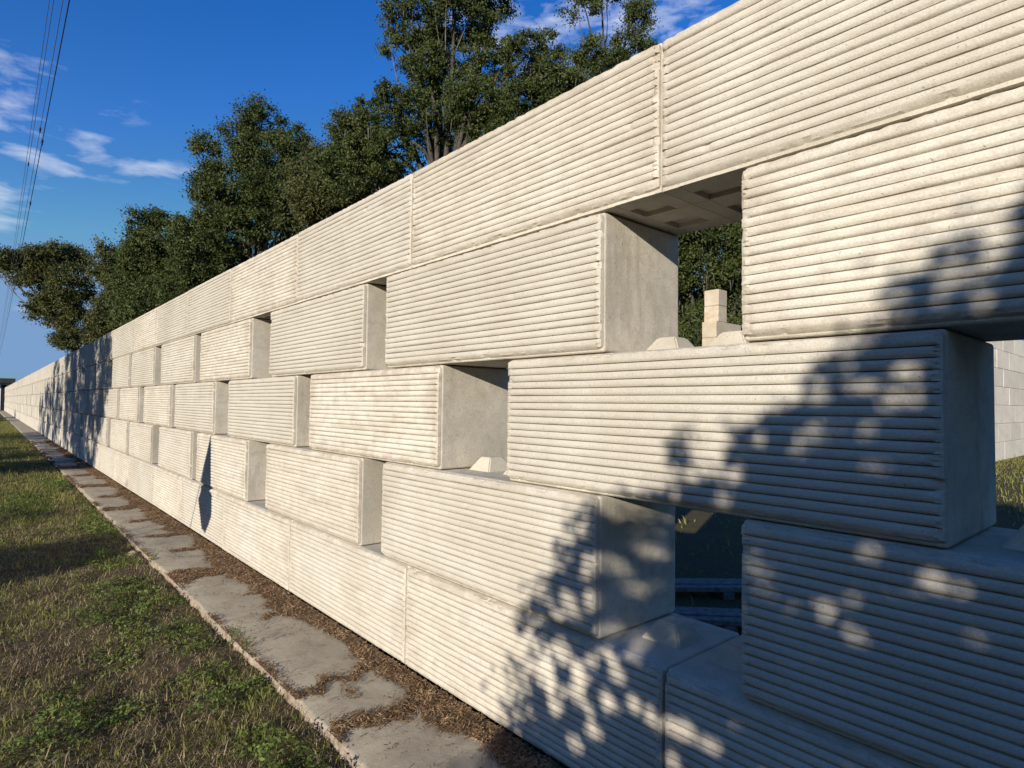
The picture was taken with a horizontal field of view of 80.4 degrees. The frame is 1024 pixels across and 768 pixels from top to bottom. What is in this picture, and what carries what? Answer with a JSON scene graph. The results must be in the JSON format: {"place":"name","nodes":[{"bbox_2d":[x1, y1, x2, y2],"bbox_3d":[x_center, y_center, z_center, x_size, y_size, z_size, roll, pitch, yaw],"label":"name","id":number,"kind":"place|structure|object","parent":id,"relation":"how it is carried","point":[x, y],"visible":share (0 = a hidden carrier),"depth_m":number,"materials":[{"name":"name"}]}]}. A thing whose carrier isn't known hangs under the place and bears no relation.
{"place":"outdoors","nodes":[
{"label":"outdoors","id":0,"kind":"place"},
{"bbox_2d":[0,419,358,767],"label":"dry grass","id":1,"kind":"structure","parent":0,"point":[126,679],"depth_m":3.61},
{"bbox_2d":[0,411,559,767],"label":"path","id":2,"kind":"structure","parent":0,"point":[281,643],"depth_m":3.79,"materials":[{"name":"concrete"}]},
{"bbox_2d":[51,425,56,441],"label":"concrete block","id":3,"kind":"structure","parent":2,"relation":"on","point":[53,430],"depth_m":22.52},
{"bbox_2d":[53,409,58,426],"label":"concrete block","id":4,"kind":"structure","parent":3,"relation":"on","point":[55,417],"depth_m":21.95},
{"bbox_2d":[56,393,62,409],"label":"concrete block","id":5,"kind":"structure","parent":4,"relation":"on","point":[59,400],"depth_m":21.05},
{"bbox_2d":[54,376,60,392],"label":"concrete block","id":6,"kind":"structure","parent":5,"relation":"on","point":[57,385],"depth_m":21.92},
{"bbox_2d":[60,429,66,448],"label":"concrete block","id":7,"kind":"structure","parent":2,"relation":"on","point":[63,438],"depth_m":19.71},
{"bbox_2d":[58,410,66,429],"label":"concrete block","id":8,"kind":"structure","parent":7,"relation":"on","point":[62,420],"depth_m":20.13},
{"bbox_2d":[62,392,69,411],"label":"concrete block","id":9,"kind":"structure","parent":8,"relation":"on","point":[66,396],"depth_m":19.36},
{"bbox_2d":[59,374,66,392],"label":"concrete block","id":10,"kind":"structure","parent":9,"relation":"on","point":[63,383],"depth_m":20.21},
{"bbox_2d":[58,357,63,375],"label":"concrete block","id":11,"kind":"structure","parent":10,"relation":"on","point":[61,366],"depth_m":20.97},
{"bbox_2d":[67,371,75,391],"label":"concrete block","id":12,"kind":"structure","parent":9,"relation":"on","point":[70,381],"depth_m":18.44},
{"bbox_2d":[63,354,69,373],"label":"concrete block","id":13,"kind":"structure","parent":12,"relation":"on","point":[66,365],"depth_m":19.74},
{"bbox_2d":[69,350,76,371],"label":"concrete block","id":14,"kind":"structure","parent":12,"relation":"on","point":[72,362],"depth_m":18.25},
{"bbox_2d":[66,431,74,452],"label":"concrete block","id":15,"kind":"structure","parent":2,"relation":"on","point":[69,441],"depth_m":18.31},
{"bbox_2d":[65,411,75,432],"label":"concrete block","id":16,"kind":"structure","parent":15,"relation":"on","point":[69,421],"depth_m":18.44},
{"bbox_2d":[69,392,78,412],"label":"concrete block","id":17,"kind":"structure","parent":16,"relation":"on","point":[73,402],"depth_m":17.69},
{"bbox_2d":[72,434,82,457],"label":"concrete block","id":18,"kind":"structure","parent":2,"relation":"on","point":[75,444],"depth_m":16.88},
{"bbox_2d":[73,413,83,435],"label":"concrete block","id":19,"kind":"structure","parent":18,"relation":"on","point":[78,418],"depth_m":16.69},
{"bbox_2d":[79,437,89,462],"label":"concrete block","id":20,"kind":"structure","parent":2,"relation":"on","point":[84,450],"depth_m":15.51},
{"bbox_2d":[83,414,94,440],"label":"concrete block","id":21,"kind":"structure","parent":20,"relation":"on","point":[88,426],"depth_m":15.04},
{"bbox_2d":[78,391,88,413],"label":"concrete block","id":22,"kind":"structure","parent":21,"relation":"on","point":[83,399],"depth_m":15.96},
{"bbox_2d":[74,369,85,391],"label":"concrete block","id":23,"kind":"structure","parent":22,"relation":"on","point":[79,380],"depth_m":16.78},
{"bbox_2d":[76,346,84,369],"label":"concrete block","id":24,"kind":"structure","parent":23,"relation":"on","point":[79,358],"depth_m":16.88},
{"bbox_2d":[88,440,101,471],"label":"concrete block","id":25,"kind":"structure","parent":2,"relation":"on","point":[94,455],"depth_m":14.09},
{"bbox_2d":[93,416,113,445],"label":"concrete block","id":26,"kind":"structure","parent":25,"relation":"on","point":[102,426],"depth_m":13.24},
{"bbox_2d":[88,390,102,415],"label":"concrete block","id":27,"kind":"structure","parent":26,"relation":"on","point":[95,405],"depth_m":14.17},
{"bbox_2d":[84,365,96,390],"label":"concrete block","id":28,"kind":"structure","parent":27,"relation":"on","point":[90,379],"depth_m":15.05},
{"bbox_2d":[83,342,93,367],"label":"concrete block","id":29,"kind":"structure","parent":28,"relation":"on","point":[88,355],"depth_m":15.48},
{"bbox_2d":[99,445,114,478],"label":"concrete block","id":30,"kind":"structure","parent":2,"relation":"on","point":[106,461],"depth_m":12.71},
{"bbox_2d":[112,450,132,490],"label":"concrete block","id":31,"kind":"structure","parent":2,"relation":"on","point":[121,468],"depth_m":11.29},
{"bbox_2d":[110,419,132,453],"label":"concrete block","id":32,"kind":"structure","parent":31,"relation":"on","point":[119,435],"depth_m":11.53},
{"bbox_2d":[103,389,119,418],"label":"concrete block","id":33,"kind":"structure","parent":32,"relation":"on","point":[111,401],"depth_m":12.45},
{"bbox_2d":[96,361,112,389],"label":"concrete block","id":34,"kind":"structure","parent":33,"relation":"on","point":[104,376],"depth_m":13.30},
{"bbox_2d":[93,336,104,364],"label":"concrete block","id":35,"kind":"structure","parent":34,"relation":"on","point":[98,351],"depth_m":14.11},
{"bbox_2d":[103,328,118,361],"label":"concrete block","id":36,"kind":"structure","parent":34,"relation":"on","point":[110,344],"depth_m":12.71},
{"bbox_2d":[129,457,157,503],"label":"concrete block","id":37,"kind":"structure","parent":2,"relation":"on","point":[140,480],"depth_m":9.89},
{"bbox_2d":[128,422,160,463],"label":"concrete block","id":38,"kind":"structure","parent":37,"relation":"on","point":[143,441],"depth_m":9.79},
{"bbox_2d":[119,387,144,421],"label":"concrete block","id":39,"kind":"structure","parent":38,"relation":"on","point":[131,403],"depth_m":10.73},
{"bbox_2d":[112,355,133,388],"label":"concrete block","id":40,"kind":"structure","parent":39,"relation":"on","point":[121,372],"depth_m":11.57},
{"bbox_2d":[117,319,136,357],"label":"concrete block","id":41,"kind":"structure","parent":40,"relation":"on","point":[126,340],"depth_m":11.32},
{"bbox_2d":[151,465,183,521],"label":"concrete block","id":42,"kind":"structure","parent":2,"relation":"on","point":[166,495],"depth_m":8.48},
{"bbox_2d":[158,426,199,478],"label":"concrete block","id":43,"kind":"structure","parent":42,"relation":"on","point":[177,452],"depth_m":8.07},
{"bbox_2d":[143,385,175,426],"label":"concrete block","id":44,"kind":"structure","parent":43,"relation":"on","point":[159,406],"depth_m":9.01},
{"bbox_2d":[131,347,161,386],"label":"concrete block","id":45,"kind":"structure","parent":44,"relation":"on","point":[146,369],"depth_m":9.82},
{"bbox_2d":[134,307,161,351],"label":"concrete block","id":46,"kind":"structure","parent":45,"relation":"on","point":[146,329],"depth_m":9.89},
{"bbox_2d":[160,335,201,384],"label":"concrete block","id":47,"kind":"structure","parent":44,"relation":"on","point":[180,361],"depth_m":8.10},
{"bbox_2d":[157,292,190,345],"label":"concrete block","id":48,"kind":"structure","parent":47,"relation":"on","point":[172,320],"depth_m":8.53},
{"bbox_2d":[174,381,228,433],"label":"concrete block","id":49,"kind":"structure","parent":43,"relation":"on","point":[201,407],"depth_m":7.23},
{"bbox_2d":[200,318,271,381],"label":"concrete block","id":50,"kind":"structure","parent":49,"relation":"on","point":[237,351],"depth_m":6.33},
{"bbox_2d":[186,269,233,335],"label":"concrete block","id":51,"kind":"structure","parent":50,"relation":"on","point":[209,305],"depth_m":7.11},
{"bbox_2d":[181,477,226,548],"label":"concrete block","id":52,"kind":"structure","parent":2,"relation":"on","point":[202,510],"depth_m":7.08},
{"bbox_2d":[195,432,269,500],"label":"concrete block","id":53,"kind":"structure","parent":52,"relation":"on","point":[232,466],"depth_m":6.29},
{"bbox_2d":[222,494,293,591],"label":"concrete block","id":54,"kind":"structure","parent":2,"relation":"on","point":[256,535],"depth_m":5.65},
{"bbox_2d":[29,440,562,767],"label":"leaf litter","id":55,"kind":"object","parent":2,"relation":"on","point":[438,708],"visible":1,"depth_m":3.65,"materials":[{"name":"brown plant"}]},
{"bbox_2d":[289,520,411,663],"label":"concrete block","id":56,"kind":"structure","parent":2,"relation":"on","point":[361,591],"depth_m":4.20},
{"bbox_2d":[265,443,388,545],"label":"concrete block","id":57,"kind":"structure","parent":56,"relation":"on","point":[338,495],"depth_m":4.55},
{"bbox_2d":[227,376,310,446],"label":"concrete block","id":58,"kind":"structure","parent":57,"relation":"on","point":[275,410],"depth_m":5.50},
{"bbox_2d":[309,365,509,469],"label":"concrete block","id":59,"kind":"structure","parent":57,"relation":"on","point":[441,417],"depth_m":3.76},
{"bbox_2d":[269,284,395,376],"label":"concrete block","id":60,"kind":"structure","parent":59,"relation":"on","point":[342,331],"depth_m":4.59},
{"bbox_2d":[230,234,299,322],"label":"concrete block","id":61,"kind":"structure","parent":60,"relation":"on","point":[264,285],"depth_m":5.73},
{"bbox_2d":[296,174,415,302],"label":"concrete block","id":62,"kind":"structure","parent":60,"relation":"on","point":[367,240],"depth_m":4.28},
{"bbox_2d":[385,213,677,368],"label":"concrete block","id":63,"kind":"structure","parent":59,"relation":"on","point":[601,283],"depth_m":2.90,"materials":[{"name":"concrete"}]},
{"bbox_2d":[412,43,735,267],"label":"concrete block","id":64,"kind":"structure","parent":63,"relation":"on","point":[591,146],"depth_m":2.80,"materials":[{"name":"concrete"}]},
{"bbox_2d":[405,566,738,767],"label":"concrete block","id":65,"kind":"structure","parent":2,"relation":"on","point":[568,696],"depth_m":2.73,"materials":[{"name":"concrete"}]},
{"bbox_2d":[381,456,674,638],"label":"concrete block","id":66,"kind":"structure","parent":65,"relation":"on","point":[598,566],"depth_m":2.87,"materials":[{"name":"concrete"}]},
{"bbox_2d":[506,329,995,547],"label":"concrete block","id":67,"kind":"structure","parent":66,"relation":"on","point":[890,436],"depth_m":1.99,"materials":[{"name":"concrete"}]},
{"bbox_2d":[665,635,923,767],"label":"concrete block","id":68,"kind":"structure","parent":2,"relation":"on","point":[715,717],"depth_m":2.09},
{"bbox_2d":[741,518,1023,767],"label":"concrete block","id":69,"kind":"structure","parent":68,"relation":"on","point":[911,652],"depth_m":1.72,"materials":[{"name":"concrete"}]},
{"bbox_2d":[0,410,1023,767],"bbox_3d":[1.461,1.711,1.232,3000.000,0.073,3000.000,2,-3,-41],"label":"ground","id":70,"kind":"structure","parent":0,"point":[694,540],"depth_m":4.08,"materials":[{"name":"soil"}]},
{"bbox_2d":[0,378,15,409],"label":"yard shed","id":71,"kind":"structure","parent":70,"relation":"on","point":[5,382],"depth_m":85.60,"materials":[{"name":"white"}]},
{"bbox_2d":[0,385,5,409],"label":"door","id":72,"kind":"structure","parent":71,"relation":"in","point":[2,386],"depth_m":85.66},
{"bbox_2d":[0,236,97,354],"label":"oak tree","id":73,"kind":"object","parent":70,"relation":"on","point":[52,267],"visible":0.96,"depth_m":59.04,"materials":[{"name":"green plant"}]},
{"bbox_2d":[71,232,135,347],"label":"oak tree","id":74,"kind":"object","parent":70,"relation":"on","point":[96,326],"visible":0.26,"depth_m":54.95,"materials":[{"name":"green plant"}]},
{"bbox_2d":[98,203,210,326],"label":"oak tree","id":75,"kind":"object","parent":70,"relation":"on","point":[141,254],"visible":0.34,"depth_m":40.98,"materials":[{"name":"green plant"}]},
{"bbox_2d":[0,427,331,767],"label":"creeping weeds","id":76,"kind":"object","parent":70,"relation":"on","point":[258,750],"visible":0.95,"depth_m":3.60,"materials":[{"name":"green plant"}]},
{"bbox_2d":[129,88,320,309],"bbox_3d":[-15.966,-7.301,36.040,13.468,20.657,7.852,1,-2,2],"label":"oak tree","id":77,"kind":"object","parent":70,"relation":"on","point":[235,212],"visible":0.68,"depth_m":34.52,"materials":[{"name":"green plant"}]},
{"bbox_2d":[274,99,384,235],"bbox_3d":[-9.459,-6.274,32.886,7.003,18.481,5.887,2,-3,-41],"label":"oak tree","id":78,"kind":"object","parent":70,"relation":"on","point":[308,195],"visible":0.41,"depth_m":31.26,"materials":[{"name":"green plant"}]},
{"bbox_2d":[301,0,611,202],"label":"oak tree","id":79,"kind":"object","parent":70,"relation":"on","point":[464,117],"visible":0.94,"depth_m":25.36,"materials":[{"name":"green plant"}]},
{"bbox_2d":[520,0,663,112],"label":"oak tree","id":80,"kind":"object","parent":70,"relation":"on","point":[620,53],"visible":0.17,"depth_m":27.41,"materials":[{"name":"green plant"}]},
{"bbox_2d":[676,221,742,346],"bbox_3d":[10.349,-4.280,29.468,11.512,15.036,8.417,1,-2,-12],"label":"oak tree","id":81,"kind":"object","parent":70,"relation":"on","point":[725,273],"visible":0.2,"depth_m":28.37,"materials":[{"name":"green plant"}]},
{"bbox_2d":[995,442,1004,461],"bbox_3d":[15.621,2.218,19.912,1.830,0.605,0.600,2,-3,-41],"label":"yard block","id":82,"kind":"object","parent":70,"relation":"on","point":[999,450],"depth_m":19.84,"materials":[{"name":"concrete"}]},
{"bbox_2d":[998,423,1009,441],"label":"yard block","id":83,"kind":"structure","parent":82,"relation":"on","point":[1003,432],"depth_m":20.28,"materials":[{"name":"concrete"}]},
{"bbox_2d":[1004,405,1015,422],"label":"yard block","id":84,"kind":"structure","parent":83,"relation":"on","point":[1009,414],"depth_m":20.88,"materials":[{"name":"concrete"}]},
{"bbox_2d":[1005,388,1020,405],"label":"yard block","id":85,"kind":"structure","parent":84,"relation":"on","point":[1014,397],"depth_m":21.45,"materials":[{"name":"concrete"}]},
{"bbox_2d":[1015,372,1023,389],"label":"yard block","id":86,"kind":"structure","parent":85,"relation":"on","point":[1019,380],"depth_m":22.10,"materials":[{"name":"concrete"}]},
{"bbox_2d":[1005,440,1015,459],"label":"yard block","id":87,"kind":"structure","parent":70,"relation":"on","point":[1010,449],"depth_m":20.85,"materials":[{"name":"concrete"}]},
{"bbox_2d":[1010,423,1020,440],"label":"yard block","id":88,"kind":"structure","parent":87,"relation":"on","point":[1015,431],"depth_m":21.47,"materials":[{"name":"concrete"}]},
{"bbox_2d":[1015,406,1023,422],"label":"yard block","id":89,"kind":"structure","parent":88,"relation":"on","point":[1019,410],"depth_m":22.00,"materials":[{"name":"concrete"}]},
{"bbox_2d":[1016,439,1023,456],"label":"yard block","id":90,"kind":"structure","parent":70,"relation":"on","point":[1019,447],"depth_m":21.97,"materials":[{"name":"concrete"}]},
{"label":"utility pole","id":91,"kind":"object","parent":70,"relation":"on","visible":0},
{"bbox_2d":[0,0,49,334],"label":"power cable","id":92,"kind":"object","parent":91,"relation":"attached to","point":[30,130],"visible":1,"depth_m":18.93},
{"bbox_2d":[1,0,62,342],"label":"power cable","id":93,"kind":"object","parent":91,"relation":"attached to","point":[39,131],"visible":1,"depth_m":14.75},
{"bbox_2d":[1,0,69,347],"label":"power cable","id":94,"kind":"object","parent":91,"relation":"attached to","point":[42,140],"visible":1,"depth_m":13.03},
{"bbox_3d":[18.773,-4.719,-20.675,0.406,12.376,0.333,2,-3,-41],"label":"utility pole","id":95,"kind":"object","parent":70,"relation":"on","visible":0},
{"bbox_2d":[1,0,53,333],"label":"power cable","id":96,"kind":"object","parent":95,"relation":"attached to","point":[33,129],"visible":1,"depth_m":17.12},
{"bbox_2d":[0,0,1023,381],"label":"sky","id":97,"kind":"structure","parent":0,"point":[133,77],"materials":[{"name":"blue"}]},
{"bbox_2d":[672,606,741,631],"bbox_3d":[1.551,1.773,4.537,2.700,0.106,0.305,1,-2,4],"label":"bench","id":98,"kind":"object","parent":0,"point":[730,619],"visible":0.19,"depth_m":4.51,"materials":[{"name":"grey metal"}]},
{"bbox_2d":[675,578,741,599],"bbox_3d":[1.816,1.803,5.340,2.700,0.106,0.305,1,-2,-1],"label":"bench","id":99,"kind":"object","parent":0,"point":[724,588],"visible":0.26,"depth_m":5.26,"materials":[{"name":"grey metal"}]},
{"bbox_2d":[702,321,740,337],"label":"yard block","id":100,"kind":"structure","parent":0,"point":[710,329],"depth_m":22.89,"materials":[{"name":"concrete"}]},
{"bbox_2d":[704,305,726,322],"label":"yard block","id":101,"kind":"structure","parent":100,"relation":"on","point":[716,313],"depth_m":22.95,"materials":[{"name":"concrete"}]},
{"bbox_2d":[704,289,726,306],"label":"yard block","id":102,"kind":"structure","parent":101,"relation":"on","point":[715,297],"depth_m":22.96,"materials":[{"name":"concrete"}]},
{"bbox_3d":[14.238,2.160,18.718,1.830,0.605,0.600,2,-3,-41],"label":"yard block","id":103,"kind":"object","parent":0,"visible":0},
{"bbox_2d":[995,424,997,442],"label":"yard block","id":104,"kind":"structure","parent":103,"relation":"on","point":[996,433],"depth_m":19.53,"materials":[{"name":"concrete"}]},
{"bbox_2d":[995,405,1003,423],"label":"yard block","id":105,"kind":"structure","parent":104,"relation":"on","point":[999,414],"depth_m":19.85,"materials":[{"name":"concrete"}]},
{"bbox_2d":[997,387,1009,404],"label":"yard block","id":106,"kind":"structure","parent":105,"relation":"on","point":[1003,395],"depth_m":20.31,"materials":[{"name":"concrete"}]},
{"bbox_2d":[1003,369,1014,388],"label":"yard block","id":107,"kind":"structure","parent":106,"relation":"on","point":[1008,379],"depth_m":20.87,"materials":[{"name":"concrete"}]},
{"bbox_2d":[1009,353,1019,372],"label":"yard block","id":108,"kind":"structure","parent":107,"relation":"on","point":[1014,363],"depth_m":21.54,"materials":[{"name":"concrete"}]},
{"bbox_2d":[1014,340,1023,356],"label":"yard block","id":109,"kind":"structure","parent":108,"relation":"on","point":[1018,347],"depth_m":22.18,"materials":[{"name":"concrete"}]},
{"bbox_3d":[14.260,0.941,18.753,1.830,0.605,0.600,2,-3,-41],"label":"yard block","id":110,"kind":"object","parent":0,"visible":0},
{"bbox_2d":[994,386,997,404],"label":"yard block","id":111,"kind":"structure","parent":110,"relation":"on","point":[995,396],"depth_m":19.55,"materials":[{"name":"concrete"}]},
{"bbox_2d":[994,367,1003,386],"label":"yard block","id":112,"kind":"structure","parent":111,"relation":"on","point":[998,377],"depth_m":19.89,"materials":[{"name":"concrete"}]},
{"bbox_2d":[996,349,1008,369],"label":"yard block","id":113,"kind":"structure","parent":112,"relation":"on","point":[1002,359],"depth_m":20.32,"materials":[{"name":"concrete"}]},
{"bbox_2d":[1003,340,1013,353],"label":"yard block","id":114,"kind":"structure","parent":113,"relation":"on","point":[1008,346],"depth_m":20.99,"materials":[{"name":"concrete"}]},
{"bbox_3d":[14.267,-0.278,18.798,1.830,0.605,0.600,2,-3,-41],"label":"yard block","id":115,"kind":"object","parent":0,"visible":0},
{"bbox_2d":[994,349,996,367],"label":"yard block","id":116,"kind":"structure","parent":115,"relation":"on","point":[995,358],"depth_m":19.66,"materials":[{"name":"concrete"}]},
{"bbox_2d":[990,341,1002,350],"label":"yard block","id":117,"kind":"structure","parent":116,"relation":"on","point":[997,345],"depth_m":19.98,"materials":[{"name":"concrete"}]},
{"bbox_3d":[2.404,0.091,0.671,0.594,0.681,1.840,2,-3,-41],"label":"concrete block","id":118,"kind":"object","parent":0,"visible":0},
{"bbox_2d":[741,86,1023,341],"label":"concrete block","id":119,"kind":"structure","parent":118,"relation":"on","point":[916,224],"depth_m":1.75,"materials":[{"name":"concrete"}]},
{"bbox_2d":[662,0,1023,221],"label":"concrete block","id":120,"kind":"structure","parent":119,"relation":"on","point":[746,84],"depth_m":1.95,"materials":[{"name":"concrete"}]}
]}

